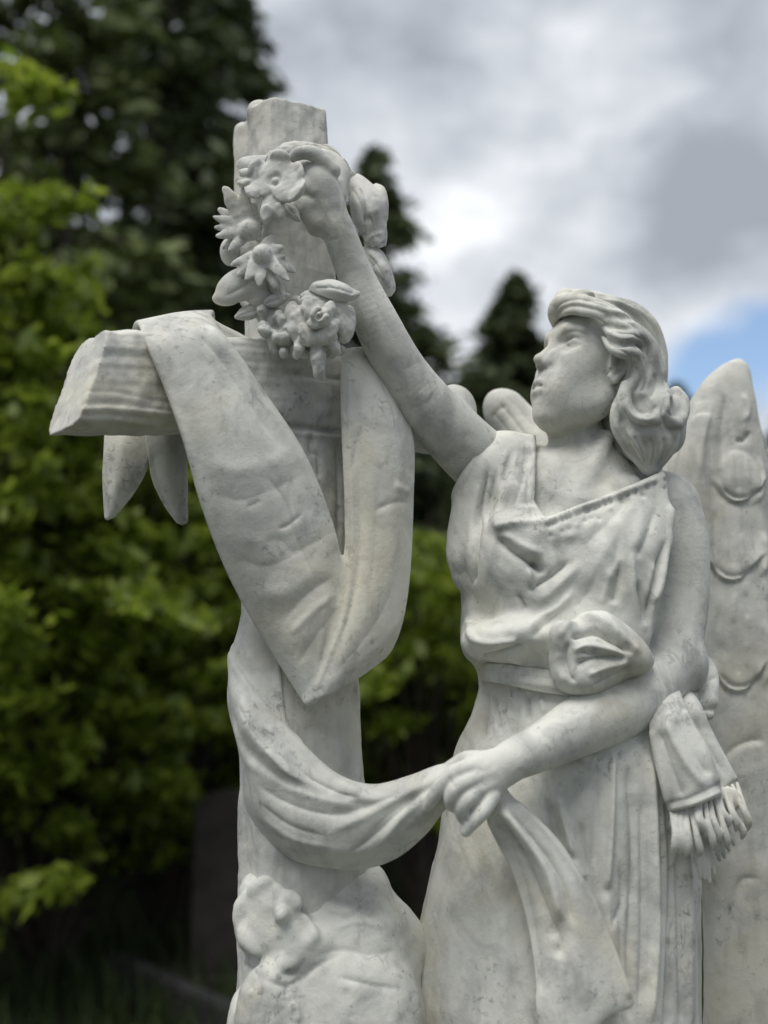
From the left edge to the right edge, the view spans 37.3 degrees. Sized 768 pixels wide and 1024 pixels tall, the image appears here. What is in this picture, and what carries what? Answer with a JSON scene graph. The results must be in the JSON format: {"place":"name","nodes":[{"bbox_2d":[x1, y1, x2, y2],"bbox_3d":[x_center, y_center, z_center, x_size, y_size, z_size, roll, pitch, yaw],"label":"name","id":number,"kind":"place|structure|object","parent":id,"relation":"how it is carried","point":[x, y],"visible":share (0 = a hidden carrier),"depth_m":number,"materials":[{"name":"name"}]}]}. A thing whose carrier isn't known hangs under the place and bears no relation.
{"place":"outdoors","nodes":[
{"label":"outdoors","id":0,"kind":"place"},
{"bbox_2d":[0,832,703,1023],"bbox_3d":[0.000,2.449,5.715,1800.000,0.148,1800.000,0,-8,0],"label":"ground","id":1,"kind":"structure","parent":0,"point":[98,997],"depth_m":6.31,"materials":[{"name":"green plant"}]},
{"bbox_2d":[0,44,108,579],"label":"hawthorn shrub","id":2,"kind":"object","parent":1,"relation":"on","point":[23,268],"visible":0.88,"depth_m":5.24,"materials":[{"name":"green plant"}]},
{"bbox_2d":[0,312,220,949],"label":"hawthorn shrub","id":3,"kind":"object","parent":1,"relation":"on","point":[51,753],"visible":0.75,"depth_m":5.20,"materials":[{"name":"green plant"}]},
{"bbox_2d":[0,0,226,931],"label":"conifer tree","id":4,"kind":"object","parent":1,"relation":"on","point":[70,39],"visible":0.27,"depth_m":9.88,"materials":[{"name":"green plant"}]},
{"bbox_2d":[0,249,240,981],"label":"hawthorn shrub","id":5,"kind":"object","parent":1,"relation":"on","point":[60,829],"visible":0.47,"depth_m":5.91,"materials":[{"name":"green plant"}]},
{"bbox_2d":[39,441,218,893],"bbox_3d":[-2.132,0.905,8.388,2.830,3.768,3.336,0,-8,0],"label":"hawthorn shrub","id":6,"kind":"object","parent":1,"relation":"on","point":[106,842],"depth_m":8.24,"materials":[{"name":"green plant"}]},
{"bbox_2d":[19,454,239,941],"bbox_3d":[-1.244,1.103,7.226,2.202,3.052,2.111,-7,-10,39],"label":"hawthorn shrub","id":7,"kind":"object","parent":1,"relation":"on","point":[169,887],"visible":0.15,"depth_m":6.82,"materials":[{"name":"green plant"}]},
{"bbox_2d":[104,953,230,1023],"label":"grave kerb","id":8,"kind":"structure","parent":1,"relation":"on","point":[203,1009],"depth_m":5.27,"materials":[{"name":"grey stone"}]},
{"bbox_2d":[162,789,239,998],"bbox_3d":[-0.780,1.954,5.784,0.740,1.059,0.300,0,-8,0],"label":"gravestone","id":9,"kind":"object","parent":1,"relation":"on","point":[215,872],"visible":0.54,"depth_m":5.75,"materials":[{"name":"stone"}]},
{"bbox_2d":[72,0,378,701],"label":"conifer tree","id":10,"kind":"object","parent":1,"relation":"on","point":[199,150],"visible":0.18,"depth_m":11.77,"materials":[{"name":"green plant"}]},
{"bbox_2d":[143,0,378,753],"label":"conifer tree","id":11,"kind":"object","parent":1,"relation":"on","point":[259,82],"visible":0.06,"depth_m":14.24,"materials":[{"name":"green plant"}]},
{"bbox_2d":[188,480,406,781],"bbox_3d":[-1.105,1.139,9.087,3.132,3.499,2.884,5,-9,-30],"label":"hawthorn shrub","id":12,"kind":"object","parent":1,"relation":"on","point":[380,748],"visible":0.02,"depth_m":8.45,"materials":[{"name":"green plant"}]},
{"bbox_2d":[197,602,473,783],"bbox_3d":[-0.516,1.461,8.360,2.810,2.660,2.772,0,-8,0],"label":"hawthorn shrub","id":13,"kind":"object","parent":1,"relation":"on","point":[377,738],"visible":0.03,"depth_m":7.65,"materials":[{"name":"green plant"}]},
{"bbox_2d":[335,142,477,773],"bbox_3d":[-0.209,-0.501,17.397,5.767,10.740,5.659,0,-8,0],"label":"conifer tree","id":14,"kind":"object","parent":1,"relation":"on","point":[374,163],"visible":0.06,"depth_m":17.14,"materials":[{"name":"green plant"}]},
{"bbox_2d":[49,97,767,1023],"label":"angel monument","id":15,"kind":"object","parent":1,"relation":"on","point":[593,791],"visible":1,"depth_m":1.60,"materials":[{"name":"stone"}]},
{"bbox_2d":[359,503,478,917],"bbox_3d":[0.320,1.151,7.378,1.932,2.994,2.483,3,-9,-21],"label":"hawthorn shrub","id":16,"kind":"object","parent":1,"relation":"on","point":[442,608],"visible":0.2,"depth_m":7.02,"materials":[{"name":"green plant"}]},
{"bbox_2d":[419,376,485,664],"bbox_3d":[1.103,1.211,17.975,3.738,6.926,3.386,0,-8,0],"label":"conifer tree","id":17,"kind":"object","parent":1,"relation":"on","point":[456,381],"depth_m":18.36,"materials":[{"name":"green plant"}]},
{"bbox_2d":[405,267,544,767],"bbox_3d":[2.518,0.479,19.270,6.544,9.461,5.788,0,-8,0],"label":"conifer tree","id":18,"kind":"object","parent":1,"relation":"on","point":[506,330],"visible":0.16,"depth_m":19.32,"materials":[{"name":"green plant"}]},
{"bbox_2d":[668,379,692,399],"bbox_3d":[6.232,1.298,23.982,4.304,8.478,4.299,5,-9,-31],"label":"conifer tree","id":19,"kind":"object","parent":1,"relation":"on","point":[679,384],"depth_m":24.55,"materials":[{"name":"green plant"}]},
{"bbox_2d":[763,433,767,452],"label":"conifer tree","id":20,"kind":"object","parent":1,"relation":"on","point":[766,439],"depth_m":21.28,"materials":[{"name":"green plant"}]},
{"bbox_2d":[0,0,767,455],"label":"sky","id":21,"kind":"structure","parent":0,"point":[619,148],"materials":[{"name":"grey"}]}
]}

